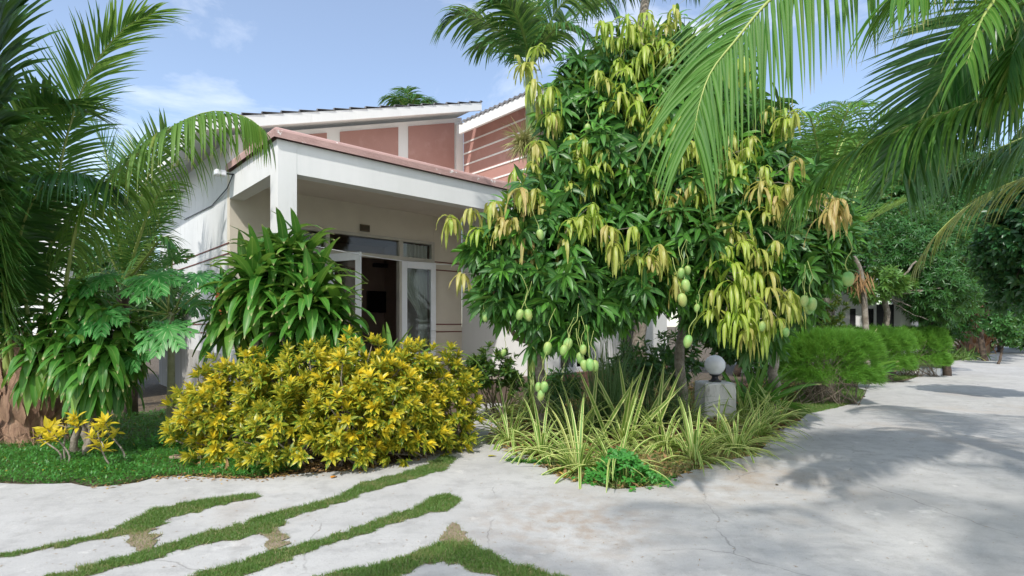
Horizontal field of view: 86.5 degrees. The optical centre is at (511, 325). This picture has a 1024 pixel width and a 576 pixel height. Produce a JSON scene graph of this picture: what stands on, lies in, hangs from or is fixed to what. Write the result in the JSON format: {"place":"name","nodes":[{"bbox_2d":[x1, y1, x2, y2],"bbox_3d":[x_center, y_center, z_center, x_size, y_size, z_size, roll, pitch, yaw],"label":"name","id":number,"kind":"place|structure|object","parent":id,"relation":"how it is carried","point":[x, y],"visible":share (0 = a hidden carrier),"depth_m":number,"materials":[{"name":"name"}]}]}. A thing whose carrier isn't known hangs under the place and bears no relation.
{"place":"outdoors","nodes":[
{"label":"outdoors","id":0,"kind":"place"},
{"bbox_2d":[19,207,73,335],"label":"tree","id":1,"kind":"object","parent":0,"point":[50,300],"depth_m":10.50,"materials":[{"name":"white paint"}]},
{"bbox_2d":[0,327,997,488],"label":"ground","id":2,"kind":"structure","parent":0,"point":[154,392],"depth_m":9.85,"materials":[{"name":"soil"}]},
{"bbox_2d":[30,410,86,465],"bbox_3d":[-5.137,1.270,6.105,0.693,0.664,0.386,0,0,17],"label":"young croton","id":3,"kind":"object","parent":2,"relation":"on","point":[50,425],"visible":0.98,"depth_m":6.09,"materials":[{"name":"yellow plant"}]},
{"bbox_2d":[0,278,159,454],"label":"dracaena","id":4,"kind":"object","parent":2,"relation":"on","point":[93,378],"visible":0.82,"depth_m":6.55,"materials":[{"name":"green plant"}]},
{"bbox_2d":[82,411,125,467],"bbox_3d":[-4.568,1.292,6.089,0.372,0.635,0.908,0,0,-29],"label":"young croton","id":5,"kind":"object","parent":2,"relation":"on","point":[101,421],"visible":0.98,"depth_m":6.10,"materials":[{"name":"yellow plant"}]},
{"bbox_2d":[42,108,196,414],"bbox_3d":[-6.782,-1.051,9.334,3.063,5.356,2.196,0,0,0],"label":"feather palm","id":6,"kind":"object","parent":2,"relation":"on","point":[136,257],"visible":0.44,"depth_m":9.33,"materials":[{"name":"green plant"}]},
{"bbox_2d":[74,228,188,346],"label":"leafy tree","id":7,"kind":"object","parent":2,"relation":"on","point":[147,304],"visible":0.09,"depth_m":12.01,"materials":[{"name":"green plant"}]},
{"bbox_2d":[0,0,275,447],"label":"coconut palm","id":8,"kind":"object","parent":2,"relation":"on","point":[29,219],"visible":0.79,"depth_m":6.79,"materials":[{"name":"plant"}]},
{"bbox_2d":[64,248,235,435],"bbox_3d":[-4.641,0.288,7.186,2.076,2.626,1.988,0,0,0],"label":"papaya tree","id":9,"kind":"object","parent":2,"relation":"on","point":[170,340],"visible":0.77,"depth_m":6.61,"materials":[{"name":"green plant"}]},
{"bbox_2d":[0,408,304,484],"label":"ground cover","id":10,"kind":"object","parent":2,"relation":"on","point":[91,463],"depth_m":6.12,"materials":[{"name":"plant"}]},
{"bbox_2d":[169,454,204,458],"bbox_3d":[-3.738,1.535,6.355,0.480,0.030,0.100,0,0,0],"label":"wooden board","id":11,"kind":"object","parent":10,"relation":"on","point":[175,456],"visible":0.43,"depth_m":6.31,"materials":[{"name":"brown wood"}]},
{"bbox_2d":[134,429,193,448],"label":"weed","id":12,"kind":"object","parent":2,"relation":"on","point":[138,441],"visible":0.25,"depth_m":7.00,"materials":[{"name":"green plant"}]},
{"bbox_2d":[157,344,281,467],"bbox_3d":[-3.440,0.941,6.557,1.582,1.478,1.310,0,0,0],"label":"croton bush","id":13,"kind":"object","parent":2,"relation":"on","point":[206,415],"visible":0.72,"depth_m":6.22,"materials":[{"name":"yellow plant"}]},
{"bbox_2d":[91,448,441,488],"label":"edge litter","id":14,"kind":"object","parent":2,"relation":"on","point":[214,476],"visible":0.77,"depth_m":5.66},
{"bbox_2d":[182,207,375,385],"bbox_3d":[-2.973,0.059,7.041,2.461,3.118,1.715,0,0,0],"label":"dracaena","id":15,"kind":"object","parent":2,"relation":"on","point":[281,289],"visible":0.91,"depth_m":6.83,"materials":[{"name":"green plant"}]},
{"bbox_2d":[225,335,354,473],"bbox_3d":[-2.488,0.870,6.164,1.510,1.517,1.414,0,0,0],"label":"croton bush","id":16,"kind":"object","parent":2,"relation":"on","point":[282,418],"visible":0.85,"depth_m":5.90,"materials":[{"name":"yellow plant"}]},
{"bbox_2d":[296,324,425,472],"bbox_3d":[-1.626,0.800,6.189,1.337,1.623,1.311,0,0,0],"label":"croton bush","id":17,"kind":"object","parent":2,"relation":"on","point":[364,392],"visible":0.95,"depth_m":5.88,"materials":[{"name":"yellow plant"}]},
{"bbox_2d":[135,88,666,419],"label":"house","id":18,"kind":"structure","parent":2,"relation":"on","point":[395,177],"depth_m":11.85,"materials":[{"name":"white paint"}]},
{"bbox_2d":[184,175,232,219],"bbox_3d":[-6.322,-2.539,11.210,0.028,0.338,3.805,0,0,-42],"label":"cable","id":19,"kind":"object","parent":18,"relation":"attached to","point":[215,201],"visible":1,"depth_m":10.56,"materials":[{"name":"metal"}]},
{"bbox_2d":[213,169,233,176],"bbox_3d":[-5.142,-2.700,9.717,0.321,0.100,0.180,0,0,-42],"label":"floodlight","id":20,"kind":"object","parent":18,"relation":"attached to","point":[222,172],"visible":0.94,"depth_m":9.63,"materials":[{"name":"metal"}]},
{"bbox_2d":[303,232,320,369],"bbox_3d":[-4.281,-0.450,11.072,0.820,2.900,0.090,0,0,-42],"label":"curtain","id":21,"kind":"object","parent":18,"relation":"hanging from","point":[309,237],"visible":0.02,"depth_m":11.22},
{"bbox_2d":[328,252,361,365],"bbox_3d":[-3.404,-0.195,11.073,0.840,2.550,0.045,0,0,26],"label":"door leaf","id":22,"kind":"structure","parent":18,"relation":"in","point":[337,256],"depth_m":10.91,"materials":[{"name":"white wood"}]},
{"bbox_2d":[360,224,369,231],"bbox_3d":[-3.196,-2.108,11.824,0.230,0.150,0.023,0,0,-42],"label":"name plate","id":23,"kind":"object","parent":18,"relation":"attached to","point":[364,228],"visible":1,"depth_m":11.82,"materials":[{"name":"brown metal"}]},
{"bbox_2d":[367,291,385,312],"bbox_3d":[-3.804,-0.678,15.991,1.000,0.620,0.060,0,0,-42],"label":"television","id":24,"kind":"object","parent":18,"relation":"attached to","point":[376,301],"visible":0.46,"depth_m":15.82,"materials":[{"name":"black"}]},
{"bbox_2d":[372,263,387,267],"bbox_3d":[-3.693,-1.741,16.024,0.850,0.120,0.160,0,0,-42],"label":"air conditioner","id":25,"kind":"object","parent":18,"relation":"attached to","point":[380,265],"visible":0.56,"depth_m":15.81,"materials":[{"name":"plastic"}]},
{"bbox_2d":[316,246,464,265],"bbox_3d":[-2.095,-1.343,10.806,0.013,0.187,5.279,0,0,30],"label":"washing line","id":26,"kind":"object","parent":18,"relation":"attached to","point":[386,258],"visible":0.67,"depth_m":10.27,"materials":[{"name":"white"}]},
{"bbox_2d":[403,244,426,351],"bbox_3d":[-2.339,-0.450,12.845,0.800,2.900,0.088,0,0,-42],"label":"curtain","id":27,"kind":"object","parent":18,"relation":"hanging from","point":[417,288],"visible":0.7,"depth_m":12.96,"materials":[{"name":"fabric"}]},
{"bbox_2d":[402,261,435,369],"bbox_3d":[-2.143,-0.195,12.637,0.860,2.550,0.131,0,0,-35],"label":"door leaf","id":28,"kind":"structure","parent":18,"relation":"in","point":[432,267],"depth_m":12.76,"materials":[{"name":"white wood"}]},
{"bbox_2d":[559,345,591,372],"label":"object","id":29,"kind":"structure","parent":18,"relation":"in","point":[569,363],"depth_m":12.68,"materials":[{"name":"wood"}]},
{"bbox_2d":[5,379,803,488],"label":"leaf litter","id":30,"kind":"object","parent":2,"relation":"on","point":[350,464],"visible":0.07,"depth_m":6.75,"materials":[{"name":"plant"}]},
{"bbox_2d":[378,86,438,105],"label":"distant palm","id":31,"kind":"object","parent":2,"relation":"on","point":[406,100],"visible":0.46,"depth_m":20.59,"materials":[{"name":"green plant"}]},
{"bbox_2d":[371,336,456,467],"bbox_3d":[-1.208,0.886,6.510,1.110,1.526,1.264,0,0,0],"label":"croton bush","id":32,"kind":"object","parent":2,"relation":"on","point":[413,444],"visible":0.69,"depth_m":6.32,"materials":[{"name":"yellow plant"}]},
{"bbox_2d":[355,322,484,405],"bbox_3d":[-1.656,0.776,7.521,2.116,1.659,1.813,0,0,-22],"label":"crinum","id":33,"kind":"object","parent":2,"relation":"on","point":[388,341],"visible":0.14,"depth_m":7.52,"materials":[{"name":"green plant"}]},
{"bbox_2d":[407,341,486,458],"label":"croton bush","id":34,"kind":"object","parent":2,"relation":"on","point":[463,378],"visible":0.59,"depth_m":6.83,"materials":[{"name":"yellow plant"}]},
{"bbox_2d":[463,341,529,418],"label":"dark shrub","id":35,"kind":"object","parent":2,"relation":"on","point":[508,373],"visible":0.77,"depth_m":9.03,"materials":[{"name":"green plant"}]},
{"bbox_2d":[462,369,530,423],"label":"lily clump","id":36,"kind":"object","parent":2,"relation":"on","point":[508,410],"visible":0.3,"depth_m":9.18,"materials":[{"name":"green plant"}]},
{"bbox_2d":[472,378,574,455],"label":"lily clump","id":37,"kind":"object","parent":2,"relation":"on","point":[504,436],"visible":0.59,"depth_m":7.38,"materials":[{"name":"green plant"}]},
{"bbox_2d":[430,0,621,409],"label":"coconut palm","id":38,"kind":"object","parent":2,"relation":"on","point":[525,29],"visible":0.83,"depth_m":9.02,"materials":[{"name":"plant"}]},
{"bbox_2d":[500,115,541,168],"bbox_3d":[0.182,-3.025,8.979,0.909,0.913,0.918,0,0,0],"label":"epiphyte","id":39,"kind":"object","parent":38,"relation":"attached to","point":[522,142],"visible":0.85,"depth_m":8.89,"materials":[{"name":"green plant"}]},
{"bbox_2d":[481,368,576,430],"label":"lily clump","id":40,"kind":"object","parent":2,"relation":"on","point":[531,387],"visible":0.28,"depth_m":8.36,"materials":[{"name":"green plant"}]},
{"bbox_2d":[505,457,566,465],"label":"creeping weed","id":41,"kind":"object","parent":2,"relation":"on","point":[526,461],"visible":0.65,"depth_m":6.26,"materials":[{"name":"green plant"}]},
{"bbox_2d":[436,42,646,430],"bbox_3d":[0.734,-1.172,7.077,2.260,5.662,2.801,0,0,40],"label":"mango tree","id":42,"kind":"object","parent":2,"relation":"on","point":[531,262],"visible":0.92,"depth_m":6.54,"materials":[{"name":"green plant"}]},
{"bbox_2d":[498,393,596,467],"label":"lily clump","id":43,"kind":"object","parent":2,"relation":"on","point":[539,440],"visible":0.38,"depth_m":6.59,"materials":[{"name":"green plant"}]},
{"bbox_2d":[520,365,586,405],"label":"backing shrub","id":44,"kind":"object","parent":2,"relation":"on","point":[557,378],"visible":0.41,"depth_m":9.37,"materials":[{"name":"green plant"}]},
{"bbox_2d":[521,367,587,420],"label":"lily clump","id":45,"kind":"object","parent":2,"relation":"on","point":[563,391],"visible":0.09,"depth_m":9.45,"materials":[{"name":"green plant"}]},
{"bbox_2d":[510,368,606,429],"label":"sedge tuft","id":46,"kind":"object","parent":2,"relation":"on","point":[564,402],"visible":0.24,"depth_m":8.56,"materials":[{"name":"green plant"}]},
{"bbox_2d":[502,379,632,446],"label":"lily clump","id":47,"kind":"object","parent":2,"relation":"on","point":[589,416],"visible":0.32,"depth_m":7.49,"materials":[{"name":"green plant"}]},
{"bbox_2d":[512,395,642,488],"bbox_3d":[0.769,1.488,5.901,1.666,1.475,1.616,0,0,0],"label":"lily clump","id":48,"kind":"object","parent":2,"relation":"on","point":[570,458],"visible":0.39,"depth_m":5.95,"materials":[{"name":"green plant"}]},
{"bbox_2d":[547,359,640,425],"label":"lily clump","id":49,"kind":"object","parent":2,"relation":"on","point":[580,398],"visible":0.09,"depth_m":9.12,"materials":[{"name":"green plant"}]},
{"bbox_2d":[555,335,661,432],"bbox_3d":[1.435,0.761,8.247,1.735,1.688,1.284,0,0,0],"label":"lemongrass","id":50,"kind":"object","parent":2,"relation":"on","point":[614,395],"visible":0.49,"depth_m":8.10,"materials":[{"name":"green plant"}]},
{"bbox_2d":[546,393,681,492],"bbox_3d":[1.095,1.503,5.800,1.543,1.521,1.439,0,0,-20],"label":"lily clump","id":51,"kind":"object","parent":2,"relation":"on","point":[603,447],"visible":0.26,"depth_m":5.74,"materials":[{"name":"green plant"}]},
{"bbox_2d":[569,446,676,491],"bbox_3d":[1.141,1.433,5.505,1.122,0.362,0.764,0,0,0],"label":"clover patch","id":52,"kind":"object","parent":2,"relation":"on","point":[625,471],"visible":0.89,"depth_m":5.43,"materials":[{"name":"green plant"}]},
{"bbox_2d":[572,391,674,452],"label":"lily clump","id":53,"kind":"object","parent":2,"relation":"on","point":[621,434],"visible":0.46,"depth_m":7.25,"materials":[{"name":"green plant"}]},
{"bbox_2d":[578,358,687,439],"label":"lily clump","id":54,"kind":"object","parent":2,"relation":"on","point":[658,400],"visible":0.74,"depth_m":7.37,"materials":[{"name":"green plant"}]},
{"bbox_2d":[573,0,699,390],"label":"distant palm","id":55,"kind":"object","parent":2,"relation":"on","point":[644,5],"visible":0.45,"depth_m":13.05,"materials":[{"name":"green plant"}]},
{"bbox_2d":[593,328,704,407],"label":"backing shrub","id":56,"kind":"object","parent":2,"relation":"on","point":[662,350],"visible":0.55,"depth_m":10.27,"materials":[{"name":"green plant"}]},
{"bbox_2d":[609,362,691,426],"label":"lily clump","id":57,"kind":"object","parent":2,"relation":"on","point":[642,407],"visible":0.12,"depth_m":8.84,"materials":[{"name":"green plant"}]},
{"bbox_2d":[604,353,731,426],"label":"sedge tuft","id":58,"kind":"object","parent":2,"relation":"on","point":[663,398],"visible":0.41,"depth_m":8.77,"materials":[{"name":"green plant"}]},
{"bbox_2d":[615,393,723,459],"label":"lily clump","id":59,"kind":"object","parent":2,"relation":"on","point":[664,438],"visible":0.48,"depth_m":7.01,"materials":[{"name":"green plant"}]},
{"bbox_2d":[555,3,791,415],"bbox_3d":[2.292,-1.453,7.596,3.540,6.248,3.116,0,0,0],"label":"mango tree","id":60,"kind":"object","parent":2,"relation":"on","point":[681,269],"visible":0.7,"depth_m":6.74,"materials":[{"name":"green plant"}]},
{"bbox_2d":[649,380,723,430],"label":"lily clump","id":61,"kind":"object","parent":2,"relation":"on","point":[694,414],"visible":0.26,"depth_m":8.63,"materials":[{"name":"green plant"}]},
{"bbox_2d":[648,395,778,476],"bbox_3d":[2.203,1.522,6.403,1.574,1.547,1.460,0,0,-26],"label":"lily clump","id":62,"kind":"object","parent":2,"relation":"on","point":[695,449],"visible":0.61,"depth_m":6.25,"materials":[{"name":"green plant"}]},
{"bbox_2d":[671,394,758,445],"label":"lily clump","id":63,"kind":"object","parent":2,"relation":"on","point":[709,427],"visible":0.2,"depth_m":7.57,"materials":[{"name":"green plant"}]},
{"bbox_2d":[695,380,735,419],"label":"lamp pillar","id":64,"kind":"structure","parent":2,"relation":"on","point":[717,388],"depth_m":9.17,"materials":[{"name":"concrete"}]},
{"bbox_2d":[704,355,725,381],"bbox_3d":[3.522,0.748,9.444,0.349,0.462,0.349,0,0,0],"label":"globe lamp","id":65,"kind":"object","parent":64,"relation":"on","point":[714,365],"visible":0.98,"depth_m":9.34,"materials":[{"name":"glass"}]},
{"bbox_2d":[676,321,756,379],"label":"backing shrub","id":66,"kind":"object","parent":2,"relation":"on","point":[726,354],"visible":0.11,"depth_m":11.67,"materials":[{"name":"green plant"}]},
{"bbox_2d":[683,391,804,462],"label":"lily clump","id":67,"kind":"object","parent":2,"relation":"on","point":[738,439],"visible":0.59,"depth_m":6.79,"materials":[{"name":"green plant"}]},
{"bbox_2d":[713,375,779,422],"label":"lily clump","id":68,"kind":"object","parent":2,"relation":"on","point":[741,406],"visible":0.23,"depth_m":9.11,"materials":[{"name":"green plant"}]},
{"bbox_2d":[708,388,811,441],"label":"lily clump","id":69,"kind":"object","parent":2,"relation":"on","point":[762,431],"visible":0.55,"depth_m":7.71,"materials":[{"name":"green plant"}]},
{"bbox_2d":[735,357,790,384],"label":"backing shrub","id":70,"kind":"object","parent":2,"relation":"on","point":[754,365],"visible":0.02,"depth_m":12.59,"materials":[{"name":"green plant"}]},
{"bbox_2d":[720,359,818,414],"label":"strap plant","id":71,"kind":"object","parent":2,"relation":"on","point":[769,387],"visible":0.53,"depth_m":9.48,"materials":[{"name":"green plant"}]},
{"bbox_2d":[732,378,819,426],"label":"lily clump","id":72,"kind":"object","parent":2,"relation":"on","point":[769,403],"visible":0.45,"depth_m":8.87,"materials":[{"name":"green plant"}]},
{"bbox_2d":[689,82,871,412],"bbox_3d":[3.948,-1.002,7.892,2.281,5.321,4.147,0,0,41],"label":"mango tree","id":73,"kind":"object","parent":2,"relation":"on","point":[796,271],"visible":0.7,"depth_m":6.77,"materials":[{"name":"green plant"}]},
{"bbox_2d":[732,225,886,376],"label":"garden tree","id":74,"kind":"object","parent":2,"relation":"on","point":[867,259],"visible":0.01,"depth_m":15.75,"materials":[{"name":"green plant"}]},
{"bbox_2d":[787,292,852,394],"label":"spotted shrub","id":75,"kind":"object","parent":2,"relation":"on","point":[835,319],"visible":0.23,"depth_m":11.88,"materials":[{"name":"green plant"}]},
{"bbox_2d":[776,99,871,150],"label":"distant palm","id":76,"kind":"object","parent":2,"relation":"on","point":[823,104],"visible":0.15,"depth_m":20.96,"materials":[{"name":"green plant"}]},
{"bbox_2d":[777,323,890,404],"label":"feathery hedge","id":77,"kind":"object","parent":2,"relation":"on","point":[864,345],"visible":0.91,"depth_m":10.55,"materials":[{"name":"green plant"}]},
{"bbox_2d":[741,260,940,375],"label":"white house","id":78,"kind":"structure","parent":2,"relation":"on","point":[853,313],"depth_m":18.20,"materials":[{"name":"paint"}]},
{"bbox_2d":[850,309,855,326],"bbox_3d":[11.390,-0.250,18.184,0.180,0.600,0.027,0,0,0],"label":"window","id":79,"kind":"structure","parent":78,"relation":"in","point":[852,311],"depth_m":18.17,"materials":[{"name":"black"}]},
{"bbox_2d":[868,309,873,325],"bbox_3d":[11.990,-0.250,18.184,0.180,0.600,0.027,0,0,0],"label":"window","id":80,"kind":"structure","parent":78,"relation":"in","point":[870,311],"depth_m":18.17,"materials":[{"name":"black"}]},
{"bbox_2d":[877,304,893,351],"bbox_3d":[12.555,0.450,18.350,0.610,2.300,0.100,0,0,0],"label":"doorway","id":81,"kind":"structure","parent":78,"relation":"in","point":[880,312],"depth_m":18.30,"materials":[{"name":"metal"}]},
{"bbox_2d":[794,111,888,206],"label":"round tree","id":82,"kind":"object","parent":2,"relation":"on","point":[822,142],"visible":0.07,"depth_m":18.55,"materials":[{"name":"green plant"}]},
{"bbox_2d":[833,324,876,383],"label":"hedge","id":83,"kind":"object","parent":2,"relation":"on","point":[848,363],"visible":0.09,"depth_m":13.06,"materials":[{"name":"green plant"}]},
{"bbox_2d":[805,130,906,398],"bbox_3d":[6.522,-1.170,10.520,2.300,5.564,1.714,0,0,31],"label":"tree","id":84,"kind":"object","parent":2,"relation":"on","point":[880,211],"visible":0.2,"depth_m":10.22,"materials":[{"name":"plant"}]},
{"bbox_2d":[843,256,875,383],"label":"bare branch","id":85,"kind":"object","parent":2,"relation":"on","point":[862,285],"visible":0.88,"depth_m":12.79,"materials":[{"name":"plant"}]},
{"bbox_2d":[788,99,943,393],"bbox_3d":[7.128,-1.485,12.865,5.312,6.200,5.204,0,0,0],"label":"tree","id":86,"kind":"object","parent":2,"relation":"on","point":[849,146],"visible":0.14,"depth_m":11.65,"materials":[{"name":"green plant"}]},
{"bbox_2d":[817,323,920,381],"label":"feathery hedge","id":87,"kind":"object","parent":2,"relation":"on","point":[898,340],"visible":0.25,"depth_m":14.75,"materials":[{"name":"green plant"}]},
{"bbox_2d":[834,331,905,379],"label":"strap plant","id":88,"kind":"object","parent":2,"relation":"on","point":[890,369],"visible":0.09,"depth_m":13.46,"materials":[{"name":"green plant"}]},
{"bbox_2d":[842,261,940,376],"bbox_3d":[11.127,-0.163,16.251,2.611,3.549,1.627,0,0,-16],"label":"plumeria","id":89,"kind":"object","parent":2,"relation":"on","point":[894,283],"visible":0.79,"depth_m":16.01,"materials":[{"name":"green plant"}]},
{"bbox_2d":[876,324,955,376],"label":"feathery hedge","id":90,"kind":"object","parent":2,"relation":"on","point":[936,339],"visible":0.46,"depth_m":16.33,"materials":[{"name":"green plant"}]},
{"bbox_2d":[854,134,984,342],"bbox_3d":[20.712,-4.155,27.449,12.396,11.536,7.559,0,0,-20],"label":"road tree","id":91,"kind":"object","parent":2,"relation":"on","point":[969,324],"visible":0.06,"depth_m":24.77,"materials":[{"name":"green plant"}]},
{"bbox_2d":[899,135,1023,360],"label":"road tree","id":92,"kind":"object","parent":2,"relation":"on","point":[981,345],"visible":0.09,"depth_m":24.10,"materials":[{"name":"green plant"}]},
{"bbox_2d":[929,342,994,360],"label":"fern clump","id":93,"kind":"object","parent":2,"relation":"on","point":[966,354],"visible":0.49,"depth_m":24.56,"materials":[{"name":"green plant"}]},
{"bbox_2d":[953,294,999,352],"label":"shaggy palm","id":94,"kind":"object","parent":2,"relation":"on","point":[970,344],"visible":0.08,"depth_m":30.51,"materials":[{"name":"plant"}]},
{"bbox_2d":[958,302,1023,351],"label":"road tree","id":95,"kind":"object","parent":2,"relation":"on","point":[1021,347],"visible":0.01,"depth_m":30.18,"materials":[{"name":"green plant"}]},
{"bbox_2d":[960,159,1023,320],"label":"broad leaved tree","id":96,"kind":"object","parent":2,"relation":"on","point":[998,261],"visible":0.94,"depth_m":10.71,"materials":[{"name":"green plant"}]},
{"bbox_2d":[0,345,1023,575],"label":"road","id":97,"kind":"structure","parent":0,"point":[896,513],"depth_m":4.66,"materials":[{"name":"concrete"}]},
{"bbox_2d":[0,493,258,556],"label":"grass","id":98,"kind":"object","parent":97,"relation":"on","point":[124,529],"depth_m":4.20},
{"bbox_2d":[127,528,160,551],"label":"bare earth","id":99,"kind":"structure","parent":97,"relation":"on","point":[140,537],"depth_m":3.97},
{"bbox_2d":[258,524,290,550],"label":"bare earth","id":100,"kind":"structure","parent":97,"relation":"on","point":[275,543],"depth_m":3.99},
{"bbox_2d":[0,455,569,575],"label":"grass","id":101,"kind":"structure","parent":97,"relation":"on","point":[158,514],"depth_m":3.95,"materials":[{"name":"plant"}]},
{"bbox_2d":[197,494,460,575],"bbox_3d":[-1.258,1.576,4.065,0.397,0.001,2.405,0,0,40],"label":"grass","id":102,"kind":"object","parent":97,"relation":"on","point":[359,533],"depth_m":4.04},
{"bbox_2d":[323,542,551,575],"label":"grass","id":103,"kind":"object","parent":97,"relation":"on","point":[447,563],"depth_m":3.58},
{"bbox_2d":[439,522,468,549],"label":"bare earth","id":104,"kind":"structure","parent":97,"relation":"on","point":[454,532],"depth_m":4.09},
{"bbox_2d":[633,0,1023,287],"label":"coconut palm","id":105,"kind":"object","parent":97,"relation":"on","point":[949,109],"visible":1,"depth_m":4.07,"materials":[{"name":"green plant"}]},
{"bbox_2d":[978,302,1023,363],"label":"roadside shrub","id":106,"kind":"object","parent":97,"relation":"on","point":[1007,331],"visible":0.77,"depth_m":21.82,"materials":[{"name":"green plant"}]},
{"bbox_2d":[0,405,1023,566],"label":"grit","id":107,"kind":"object","parent":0,"point":[579,489],"visible":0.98,"depth_m":4.62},
{"bbox_2d":[0,0,1023,326],"label":"sky","id":108,"kind":"structure","parent":0,"point":[234,56],"materials":[{"name":"blue"}]},
{"bbox_2d":[536,344,993,488],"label":"long grass","id":109,"kind":"structure","parent":0,"point":[817,407],"depth_m":6.96,"materials":[{"name":"plant"}]},
{"bbox_2d":[863,199,991,375],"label":"tree","id":110,"kind":"object","parent":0,"point":[949,273],"visible":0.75,"depth_m":16.37,"materials":[{"name":"green plant"}]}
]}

